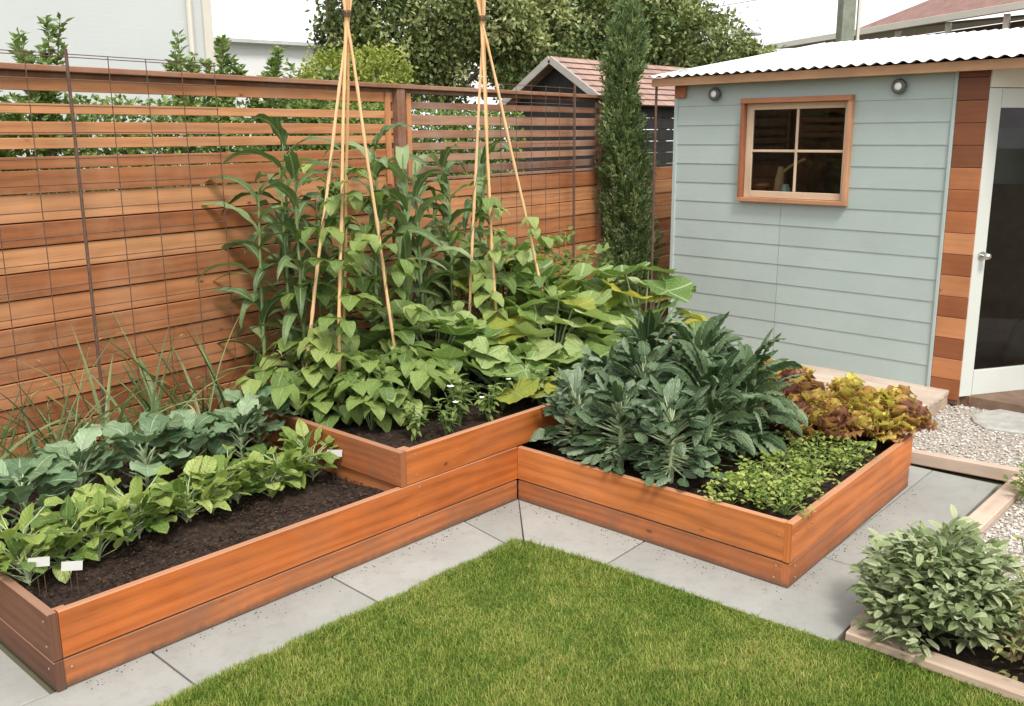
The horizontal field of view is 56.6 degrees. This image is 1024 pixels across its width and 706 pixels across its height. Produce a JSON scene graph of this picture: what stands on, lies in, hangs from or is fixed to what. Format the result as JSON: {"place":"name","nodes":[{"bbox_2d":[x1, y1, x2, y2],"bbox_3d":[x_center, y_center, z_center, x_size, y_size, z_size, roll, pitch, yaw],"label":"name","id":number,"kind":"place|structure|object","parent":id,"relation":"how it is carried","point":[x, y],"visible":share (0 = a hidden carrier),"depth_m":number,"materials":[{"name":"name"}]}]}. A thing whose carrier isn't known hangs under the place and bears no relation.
{"place":"outdoors","nodes":[
{"label":"outdoors","id":0,"kind":"place"},
{"bbox_2d":[0,0,216,194],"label":"house","id":1,"kind":"structure","parent":0,"point":[142,29],"depth_m":12.99,"materials":[{"name":"grey paint"}]},
{"bbox_2d":[212,18,327,163],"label":"house","id":2,"kind":"structure","parent":0,"point":[252,43],"depth_m":22.63,"materials":[{"name":"white paint"}]},
{"bbox_2d":[0,466,997,705],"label":"path","id":3,"kind":"structure","parent":0,"point":[826,607],"depth_m":5.20,"materials":[{"name":"concrete"}]},
{"bbox_2d":[518,411,912,587],"bbox_3d":[1.428,0.786,6.451,1.967,0.379,1.976,11,17,41],"label":"raised bed","id":4,"kind":"object","parent":3,"relation":"on","point":[785,553],"visible":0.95,"depth_m":5.66,"materials":[{"name":"brown wood"}]},
{"bbox_2d":[542,409,894,519],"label":"soil","id":5,"kind":"structure","parent":4,"relation":"in","point":[695,485],"depth_m":6.06,"materials":[{"name":"black soil"}]},
{"bbox_2d":[529,365,626,458],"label":"kale plant","id":6,"kind":"object","parent":5,"relation":"on","point":[563,407],"visible":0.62,"depth_m":6.30,"materials":[{"name":"green plant"}]},
{"bbox_2d":[561,373,668,473],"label":"kale plant","id":7,"kind":"object","parent":5,"relation":"on","point":[597,407],"visible":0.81,"depth_m":5.99,"materials":[{"name":"green plant"}]},
{"bbox_2d":[598,337,682,431],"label":"kale plant","id":8,"kind":"object","parent":5,"relation":"on","point":[623,365],"visible":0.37,"depth_m":6.21,"materials":[{"name":"green plant"}]},
{"bbox_2d":[602,307,693,382],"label":"kale plant","id":9,"kind":"object","parent":5,"relation":"on","point":[648,329],"visible":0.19,"depth_m":6.52,"materials":[{"name":"green plant"}]},
{"bbox_2d":[611,374,728,486],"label":"kale plant","id":10,"kind":"object","parent":5,"relation":"on","point":[660,419],"visible":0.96,"depth_m":5.74,"materials":[{"name":"green plant"}]},
{"bbox_2d":[649,311,752,429],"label":"kale plant","id":11,"kind":"object","parent":5,"relation":"on","point":[709,334],"visible":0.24,"depth_m":6.20,"materials":[{"name":"green plant"}]},
{"bbox_2d":[652,336,771,470],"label":"kale plant","id":12,"kind":"object","parent":5,"relation":"on","point":[703,370],"visible":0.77,"depth_m":5.92,"materials":[{"name":"green plant"}]},
{"bbox_2d":[701,327,807,459],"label":"kale plant","id":13,"kind":"object","parent":5,"relation":"on","point":[783,410],"visible":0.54,"depth_m":6.10,"materials":[{"name":"green plant"}]},
{"bbox_2d":[751,478,815,523],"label":"herb plant","id":14,"kind":"object","parent":5,"relation":"on","point":[782,502],"visible":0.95,"depth_m":5.32,"materials":[{"name":"green plant"}]},
{"bbox_2d":[763,367,826,412],"bbox_3d":[2.001,0.278,6.716,0.572,0.379,0.591,9,16,35],"label":"lettuce","id":15,"kind":"object","parent":5,"relation":"on","point":[806,381],"visible":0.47,"depth_m":6.61,"materials":[{"name":"red plant"}]},
{"bbox_2d":[775,387,864,444],"bbox_3d":[2.046,0.421,6.428,0.493,0.391,0.575,-6,14,-23],"label":"lettuce","id":16,"kind":"object","parent":5,"relation":"on","point":[827,413],"visible":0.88,"depth_m":6.33,"materials":[{"name":"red plant"}]},
{"bbox_2d":[841,385,906,443],"bbox_3d":[2.422,0.389,6.490,0.506,0.349,0.530,-4,13,-15],"label":"lettuce","id":17,"kind":"object","parent":5,"relation":"on","point":[866,408],"visible":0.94,"depth_m":6.38,"materials":[{"name":"yellow plant"}]},
{"bbox_2d":[869,384,938,442],"bbox_3d":[2.640,0.389,6.560,0.540,0.346,0.522,-11,17,-40],"label":"lettuce","id":18,"kind":"object","parent":5,"relation":"on","point":[914,414],"visible":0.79,"depth_m":6.44,"materials":[{"name":"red plant"}]},
{"bbox_2d":[0,149,1022,704],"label":"ground","id":19,"kind":"structure","parent":0,"point":[40,681],"depth_m":6.79,"materials":[{"name":"grey concrete"}]},
{"bbox_2d":[4,12,73,192],"bbox_3d":[-3.406,-0.861,7.243,0.479,3.308,0.330,-6,14,-23],"label":"sapling","id":20,"kind":"object","parent":19,"relation":"on","point":[46,97],"visible":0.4,"depth_m":6.95,"materials":[{"name":"green plant"}]},
{"bbox_2d":[160,30,202,185],"bbox_3d":[-2.818,-1.149,8.453,0.363,3.321,0.399,1,13,5],"label":"sapling","id":21,"kind":"object","parent":19,"relation":"on","point":[195,68],"visible":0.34,"depth_m":8.16,"materials":[{"name":"green plant"}]},
{"bbox_2d":[198,34,238,184],"bbox_3d":[-2.594,-1.196,8.727,0.310,3.287,0.426,11,17,41],"label":"sapling","id":22,"kind":"object","parent":19,"relation":"on","point":[223,61],"visible":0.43,"depth_m":8.38,"materials":[{"name":"green plant"}]},
{"bbox_2d":[0,444,517,692],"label":"raised bed","id":23,"kind":"object","parent":19,"relation":"on","point":[60,648],"visible":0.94,"depth_m":4.84,"materials":[{"name":"brown wood"}]},
{"bbox_2d":[0,435,383,608],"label":"soil","id":24,"kind":"structure","parent":23,"relation":"in","point":[207,532],"depth_m":5.20,"materials":[{"name":"brown soil"}]},
{"bbox_2d":[0,524,73,584],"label":"leafy vegetable plant","id":25,"kind":"object","parent":24,"relation":"on","point":[51,534],"visible":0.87,"depth_m":4.57,"materials":[{"name":"green plant"}]},
{"bbox_2d":[0,496,73,573],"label":"leafy vegetable plant","id":26,"kind":"object","parent":24,"relation":"on","point":[24,521],"visible":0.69,"depth_m":4.70,"materials":[{"name":"green plant"}]},
{"bbox_2d":[0,453,76,534],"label":"broccoli plant","id":27,"kind":"object","parent":24,"relation":"on","point":[25,471],"visible":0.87,"depth_m":5.03,"materials":[{"name":"green plant"}]},
{"bbox_2d":[12,494,103,583],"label":"leafy vegetable plant","id":28,"kind":"object","parent":24,"relation":"on","point":[66,512],"visible":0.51,"depth_m":4.71,"materials":[{"name":"green plant"}]},
{"bbox_2d":[31,483,118,550],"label":"leafy vegetable plant","id":29,"kind":"object","parent":24,"relation":"on","point":[44,517],"visible":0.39,"depth_m":4.89,"materials":[{"name":"green plant"}]},
{"bbox_2d":[31,422,129,515],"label":"broccoli plant","id":30,"kind":"object","parent":24,"relation":"on","point":[71,457],"visible":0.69,"depth_m":5.31,"materials":[{"name":"green plant"}]},
{"bbox_2d":[0,337,163,527],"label":"leek plant","id":31,"kind":"object","parent":24,"relation":"on","point":[71,437],"visible":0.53,"depth_m":5.52,"materials":[{"name":"green plant"}]},
{"bbox_2d":[55,489,137,560],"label":"leafy vegetable plant","id":32,"kind":"object","parent":24,"relation":"on","point":[95,543],"visible":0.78,"depth_m":4.84,"materials":[{"name":"green plant"}]},
{"bbox_2d":[88,490,161,544],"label":"leafy vegetable plant","id":33,"kind":"object","parent":24,"relation":"on","point":[102,521],"visible":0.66,"depth_m":4.96,"materials":[{"name":"green plant"}]},
{"bbox_2d":[37,325,219,479],"bbox_3d":[-2.421,0.284,6.073,1.654,0.988,0.884,4,14,18],"label":"leek plant","id":34,"kind":"object","parent":24,"relation":"on","point":[111,473],"visible":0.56,"depth_m":5.94,"materials":[{"name":"green plant"}]},
{"bbox_2d":[74,466,196,538],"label":"leafy vegetable plant","id":35,"kind":"object","parent":24,"relation":"on","point":[160,523],"visible":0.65,"depth_m":5.04,"materials":[{"name":"green plant"}]},
{"bbox_2d":[89,411,199,489],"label":"broccoli plant","id":36,"kind":"object","parent":24,"relation":"on","point":[134,447],"visible":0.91,"depth_m":5.55,"materials":[{"name":"green plant"}]},
{"bbox_2d":[96,311,258,458],"bbox_3d":[-2.317,0.241,6.276,1.518,1.161,0.613,11,17,41],"label":"leek plant","id":37,"kind":"object","parent":24,"relation":"on","point":[145,405],"visible":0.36,"depth_m":6.33,"materials":[{"name":"green plant"}]},
{"bbox_2d":[89,309,271,455],"bbox_3d":[-2.228,0.223,6.407,1.130,0.956,1.069,-8,15,-29],"label":"leek plant","id":38,"kind":"object","parent":24,"relation":"on","point":[203,447],"visible":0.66,"depth_m":6.36,"materials":[{"name":"green plant"}]},
{"bbox_2d":[144,409,224,462],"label":"broccoli plant","id":39,"kind":"object","parent":24,"relation":"on","point":[203,425],"visible":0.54,"depth_m":5.87,"materials":[{"name":"green plant"}]},
{"bbox_2d":[149,455,232,521],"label":"leafy vegetable plant","id":40,"kind":"object","parent":24,"relation":"on","point":[198,464],"visible":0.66,"depth_m":5.29,"materials":[{"name":"green plant"}]},
{"bbox_2d":[170,449,250,514],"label":"leafy vegetable plant","id":41,"kind":"object","parent":24,"relation":"on","point":[221,468],"visible":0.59,"depth_m":5.43,"materials":[{"name":"green plant"}]},
{"bbox_2d":[205,393,280,460],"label":"broccoli plant","id":42,"kind":"object","parent":24,"relation":"on","point":[228,417],"visible":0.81,"depth_m":6.04,"materials":[{"name":"green plant"}]},
{"bbox_2d":[213,383,298,443],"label":"broccoli plant","id":43,"kind":"object","parent":24,"relation":"on","point":[263,393],"visible":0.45,"depth_m":6.33,"materials":[{"name":"green plant"}]},
{"bbox_2d":[242,443,324,487],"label":"leafy vegetable plant","id":44,"kind":"object","parent":24,"relation":"on","point":[293,454],"visible":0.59,"depth_m":5.76,"materials":[{"name":"green plant"}]},
{"bbox_2d":[278,418,339,480],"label":"leafy vegetable plant","id":45,"kind":"object","parent":24,"relation":"on","point":[301,432],"visible":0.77,"depth_m":5.95,"materials":[{"name":"green plant"}]},
{"bbox_2d":[231,45,295,151],"bbox_3d":[-2.249,-1.224,9.021,0.603,3.207,0.558,-3,13,-12],"label":"sapling","id":46,"kind":"object","parent":19,"relation":"on","point":[274,62],"visible":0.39,"depth_m":8.66,"materials":[{"name":"green plant"}]},
{"bbox_2d":[0,92,527,195],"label":"hedge","id":47,"kind":"object","parent":19,"relation":"on","point":[127,150],"visible":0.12,"depth_m":8.35,"materials":[{"name":"green plant"}]},
{"bbox_2d":[0,62,605,460],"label":"cedar fence","id":48,"kind":"object","parent":19,"relation":"on","point":[395,99],"visible":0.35,"depth_m":6.67,"materials":[{"name":"brown wood"}]},
{"bbox_2d":[0,49,238,457],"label":"wire trellis","id":49,"kind":"object","parent":48,"relation":"attached to","point":[77,158],"visible":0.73,"depth_m":6.05,"materials":[{"name":"brown metal"}]},
{"bbox_2d":[500,82,575,290],"bbox_3d":[0.287,-1.436,9.922,0.034,2.680,1.309,9,16,37],"label":"wire trellis","id":50,"kind":"object","parent":48,"relation":"attached to","point":[573,186],"visible":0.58,"depth_m":10.02,"materials":[{"name":"metal"}]},
{"bbox_2d":[286,34,418,148],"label":"bush","id":51,"kind":"object","parent":19,"relation":"on","point":[375,62],"visible":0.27,"depth_m":10.34,"materials":[{"name":"green plant"}]},
{"bbox_2d":[301,0,415,120],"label":"tree","id":52,"kind":"object","parent":19,"relation":"on","point":[321,39],"visible":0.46,"depth_m":16.64,"materials":[{"name":"green plant"}]},
{"bbox_2d":[210,342,576,491],"bbox_3d":[-0.509,0.450,7.483,2.353,0.593,3.005,11,17,41],"label":"raised bed","id":53,"kind":"object","parent":19,"relation":"on","point":[370,463],"visible":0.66,"depth_m":5.95,"materials":[{"name":"brown wood"}]},
{"bbox_2d":[232,152,404,427],"bbox_3d":[-1.353,-0.421,6.464,1.088,1.892,1.172,11,17,41],"label":"climbing bean","id":54,"kind":"object","parent":53,"relation":"in","point":[322,348],"visible":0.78,"depth_m":6.37,"materials":[{"name":"green plant"}]},
{"bbox_2d":[241,347,555,447],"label":"soil","id":55,"kind":"structure","parent":53,"relation":"in","point":[397,435],"depth_m":6.45,"materials":[{"name":"black soil"}]},
{"bbox_2d":[195,169,334,384],"bbox_3d":[-1.790,-0.471,6.892,0.991,1.681,0.496,-1,13,-2],"label":"corn plant","id":56,"kind":"object","parent":55,"relation":"on","point":[266,307],"visible":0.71,"depth_m":6.87,"materials":[{"name":"green plant"}]},
{"bbox_2d":[214,158,356,367],"bbox_3d":[-1.629,-0.562,7.105,1.187,1.762,0.457,2,13,8],"label":"corn plant","id":57,"kind":"object","parent":55,"relation":"on","point":[281,216],"visible":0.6,"depth_m":6.93,"materials":[{"name":"green plant"}]},
{"bbox_2d":[221,113,359,369],"bbox_3d":[-1.593,-0.738,7.184,1.254,2.068,0.473,-10,16,-35],"label":"corn plant","id":58,"kind":"object","parent":55,"relation":"on","point":[279,131],"visible":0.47,"depth_m":6.96,"materials":[{"name":"green plant"}]},
{"bbox_2d":[244,150,339,374],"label":"corn plant","id":59,"kind":"object","parent":55,"relation":"on","point":[291,159],"visible":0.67,"depth_m":6.66,"materials":[{"name":"green plant"}]},
{"bbox_2d":[258,198,384,361],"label":"corn plant","id":60,"kind":"object","parent":55,"relation":"on","point":[312,248],"visible":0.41,"depth_m":7.03,"materials":[{"name":"green plant"}]},
{"bbox_2d":[297,355,384,423],"bbox_3d":[-1.169,0.254,6.505,0.603,0.413,0.711,7,15,29],"label":"bush bean","id":61,"kind":"object","parent":55,"relation":"on","point":[352,374],"visible":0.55,"depth_m":6.33,"materials":[{"name":"green plant"}]},
{"bbox_2d":[304,0,402,420],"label":"cane teepee","id":62,"kind":"object","parent":55,"relation":"on","point":[347,45],"visible":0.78,"depth_m":6.40,"materials":[{"name":"brown wood"}]},
{"bbox_2d":[306,167,434,398],"bbox_3d":[-1.056,-0.429,6.952,1.041,1.890,0.896,-4,13,-16],"label":"climbing bean","id":63,"kind":"object","parent":62,"relation":"attached to","point":[406,336],"visible":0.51,"depth_m":6.80,"materials":[{"name":"green plant"}]},
{"bbox_2d":[327,369,405,432],"bbox_3d":[-0.937,0.330,6.207,0.599,0.396,0.527,10,16,37],"label":"bush bean","id":64,"kind":"object","parent":55,"relation":"on","point":[374,408],"visible":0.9,"depth_m":6.10,"materials":[{"name":"green plant"}]},
{"bbox_2d":[311,122,439,353],"bbox_3d":[-1.159,-0.843,7.754,1.221,2.013,0.460,0,13,4],"label":"corn plant","id":65,"kind":"object","parent":55,"relation":"on","point":[376,139],"visible":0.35,"depth_m":7.62,"materials":[{"name":"green plant"}]},
{"bbox_2d":[311,141,446,354],"bbox_3d":[-1.126,-0.656,7.253,1.261,1.871,0.485,6,14,25],"label":"corn plant","id":66,"kind":"object","parent":55,"relation":"on","point":[367,264],"visible":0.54,"depth_m":7.26,"materials":[{"name":"green plant"}]},
{"bbox_2d":[356,145,415,339],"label":"corn plant","id":67,"kind":"object","parent":55,"relation":"on","point":[404,250],"visible":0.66,"depth_m":7.23,"materials":[{"name":"green plant"}]},
{"bbox_2d":[340,355,451,424],"bbox_3d":[-0.801,0.239,6.426,0.686,0.472,0.663,-5,14,-20],"label":"bush bean","id":68,"kind":"object","parent":55,"relation":"on","point":[421,381],"visible":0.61,"depth_m":6.24,"materials":[{"name":"green plant"}]},
{"bbox_2d":[355,168,476,348],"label":"corn plant","id":69,"kind":"object","parent":55,"relation":"on","point":[421,297],"visible":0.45,"depth_m":7.59,"materials":[{"name":"green plant"}]},
{"bbox_2d":[375,153,456,309],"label":"corn plant","id":70,"kind":"object","parent":55,"relation":"on","point":[416,167],"visible":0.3,"depth_m":7.91,"materials":[{"name":"green plant"}]},
{"bbox_2d":[382,348,472,410],"bbox_3d":[-0.597,0.206,6.633,0.671,0.443,0.590,-8,15,-28],"label":"bush bean","id":71,"kind":"object","parent":55,"relation":"on","point":[448,367],"visible":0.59,"depth_m":6.58,"materials":[{"name":"green plant"}]},
{"bbox_2d":[349,299,524,388],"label":"squash plant","id":72,"kind":"object","parent":55,"relation":"on","point":[459,321],"visible":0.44,"depth_m":7.09,"materials":[{"name":"green plant"}]},
{"bbox_2d":[428,144,469,338],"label":"corn plant","id":73,"kind":"object","parent":55,"relation":"on","point":[445,165],"visible":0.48,"depth_m":8.22,"materials":[{"name":"green plant"}]},
{"bbox_2d":[399,179,505,338],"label":"corn plant","id":74,"kind":"object","parent":55,"relation":"on","point":[454,216],"visible":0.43,"depth_m":7.96,"materials":[{"name":"green plant"}]},
{"bbox_2d":[453,141,514,313],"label":"corn plant","id":75,"kind":"object","parent":55,"relation":"on","point":[480,190],"visible":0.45,"depth_m":8.24,"materials":[{"name":"green plant"}]},
{"bbox_2d":[397,236,582,327],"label":"squash plant","id":76,"kind":"object","parent":55,"relation":"on","point":[544,262],"visible":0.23,"depth_m":8.23,"materials":[{"name":"green plant"}]},
{"bbox_2d":[436,325,581,403],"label":"squash plant","id":77,"kind":"object","parent":55,"relation":"on","point":[524,383],"visible":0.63,"depth_m":6.86,"materials":[{"name":"green plant"}]},
{"bbox_2d":[468,0,553,340],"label":"cane teepee","id":78,"kind":"object","parent":55,"relation":"on","point":[484,39],"visible":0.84,"depth_m":7.41,"materials":[{"name":"brown wood"}]},
{"bbox_2d":[449,173,567,383],"bbox_3d":[-0.048,-0.604,7.830,0.977,1.760,1.179,11,17,41],"label":"climbing bean","id":79,"kind":"object","parent":78,"relation":"attached to","point":[487,283],"visible":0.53,"depth_m":7.64,"materials":[{"name":"green plant"}]},
{"bbox_2d":[443,286,637,375],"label":"squash plant","id":80,"kind":"object","parent":55,"relation":"on","point":[515,325],"visible":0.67,"depth_m":7.33,"materials":[{"name":"green plant"}]},
{"bbox_2d":[476,263,661,346],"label":"squash plant","id":81,"kind":"object","parent":55,"relation":"on","point":[599,291],"visible":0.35,"depth_m":8.05,"materials":[{"name":"green plant"}]},
{"bbox_2d":[516,226,624,340],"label":"bushy vegetable plant","id":82,"kind":"object","parent":55,"relation":"on","point":[600,262],"visible":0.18,"depth_m":9.37,"materials":[{"name":"green plant"}]},
{"bbox_2d":[565,261,719,353],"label":"squash plant","id":83,"kind":"object","parent":53,"relation":"on","point":[679,288],"visible":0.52,"depth_m":8.06,"materials":[{"name":"green plant"}]},
{"bbox_2d":[304,0,605,175],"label":"tree","id":84,"kind":"object","parent":19,"relation":"on","point":[437,47],"visible":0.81,"depth_m":16.94,"materials":[{"name":"green plant"}]},
{"bbox_2d":[453,0,726,116],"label":"tree","id":85,"kind":"object","parent":19,"relation":"on","point":[684,53],"visible":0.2,"depth_m":18.81,"materials":[{"name":"green plant"}]},
{"bbox_2d":[591,0,666,307],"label":"conifer","id":86,"kind":"object","parent":19,"relation":"on","point":[621,132],"visible":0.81,"depth_m":10.56,"materials":[{"name":"green plant"}]},
{"bbox_2d":[604,166,672,316],"bbox_3d":[1.890,-1.416,12.403,0.034,1.972,2.795,9,16,36],"label":"cedar fence","id":87,"kind":"object","parent":19,"relation":"on","point":[664,199],"visible":0.11,"depth_m":12.44,"materials":[{"name":"brown wood"}]},
{"bbox_2d":[566,0,786,163],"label":"tree","id":88,"kind":"object","parent":19,"relation":"on","point":[736,47],"visible":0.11,"depth_m":20.23,"materials":[{"name":"green plant"}]},
{"bbox_2d":[649,27,1023,412],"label":"garden shed","id":89,"kind":"structure","parent":19,"relation":"on","point":[887,242],"depth_m":9.12,"materials":[{"name":"blue"}]},
{"bbox_2d":[737,94,854,205],"bbox_3d":[2.732,-1.964,9.235,0.115,1.010,1.170,-13,18,-43],"label":"window","id":90,"kind":"structure","parent":89,"relation":"in","point":[745,192],"depth_m":9.25,"materials":[{"name":"brown wood"}]},
{"bbox_2d":[959,88,1023,396],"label":"door","id":91,"kind":"structure","parent":89,"relation":"in","point":[973,381],"depth_m":8.27,"materials":[{"name":"white paint"}]},
{"bbox_2d":[993,128,1023,183],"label":"door glass pane","id":92,"kind":"structure","parent":89,"relation":"attached to","point":[1009,164],"depth_m":9.36,"materials":[{"name":"grey glass"}]},
{"bbox_2d":[835,0,861,41],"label":"square post","id":93,"kind":"object","parent":19,"relation":"on","point":[846,15],"visible":0.15,"depth_m":16.42,"materials":[{"name":"metal"}]},
{"bbox_2d":[763,0,1023,49],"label":"house","id":94,"kind":"structure","parent":19,"relation":"on","point":[927,17],"depth_m":19.81,"materials":[{"name":"brown"}]},
{"bbox_2d":[845,624,1023,703],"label":"timber edging","id":95,"kind":"object","parent":19,"relation":"on","point":[961,671],"visible":1,"depth_m":4.32,"materials":[{"name":"beige wood"}]},
{"bbox_2d":[147,536,1023,705],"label":"lawn","id":96,"kind":"structure","parent":0,"point":[595,650],"depth_m":4.52,"materials":[{"name":"green plant"}]},
{"bbox_2d":[497,56,688,256],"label":"tool house","id":97,"kind":"structure","parent":0,"point":[551,72],"depth_m":13.91,"materials":[{"name":"wood"}]},
{"bbox_2d":[211,0,1023,142],"label":"sky","id":98,"kind":"structure","parent":0,"point":[778,21],"materials":[{"name":"white"}]},
{"bbox_2d":[912,404,1023,581],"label":"gravel ground","id":99,"kind":"structure","parent":0,"point":[956,438],"depth_m":7.46,"materials":[{"name":"grey gravel"}]},
{"bbox_2d":[770,358,948,434],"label":"deck","id":100,"kind":"structure","parent":99,"relation":"on","point":[934,400],"depth_m":8.71,"materials":[{"name":"beige wood"}]},
{"bbox_2d":[850,477,1023,629],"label":"timber edging","id":101,"kind":"object","parent":99,"relation":"on","point":[989,511],"visible":0.29,"depth_m":6.12,"materials":[{"name":"wood"}]},
{"bbox_2d":[887,580,1023,682],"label":"planting soil","id":102,"kind":"structure","parent":99,"relation":"on","point":[982,657],"depth_m":4.46,"materials":[{"name":"brown soil"}]},
{"bbox_2d":[844,504,1023,663],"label":"sage bush","id":103,"kind":"object","parent":102,"relation":"on","point":[934,584],"visible":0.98,"depth_m":4.48,"materials":[{"name":"green plant"}]},
{"bbox_2d":[990,593,1023,680],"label":"perennial plant","id":104,"kind":"object","parent":102,"relation":"on","point":[1019,639],"visible":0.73,"depth_m":4.28,"materials":[{"name":"green plant"}]},
{"bbox_2d":[911,449,1019,481],"bbox_3d":[3.184,0.802,6.947,0.924,0.100,0.070,9,16,36],"label":"timber edging","id":105,"kind":"object","parent":99,"relation":"on","point":[961,465],"visible":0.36,"depth_m":6.86,"materials":[{"name":"beige wood"}]},
{"bbox_2d":[971,409,1023,435],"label":"stepping stone","id":106,"kind":"object","parent":99,"relation":"on","point":[1004,421],"visible":0.86,"depth_m":8.00,"materials":[{"name":"stone"}]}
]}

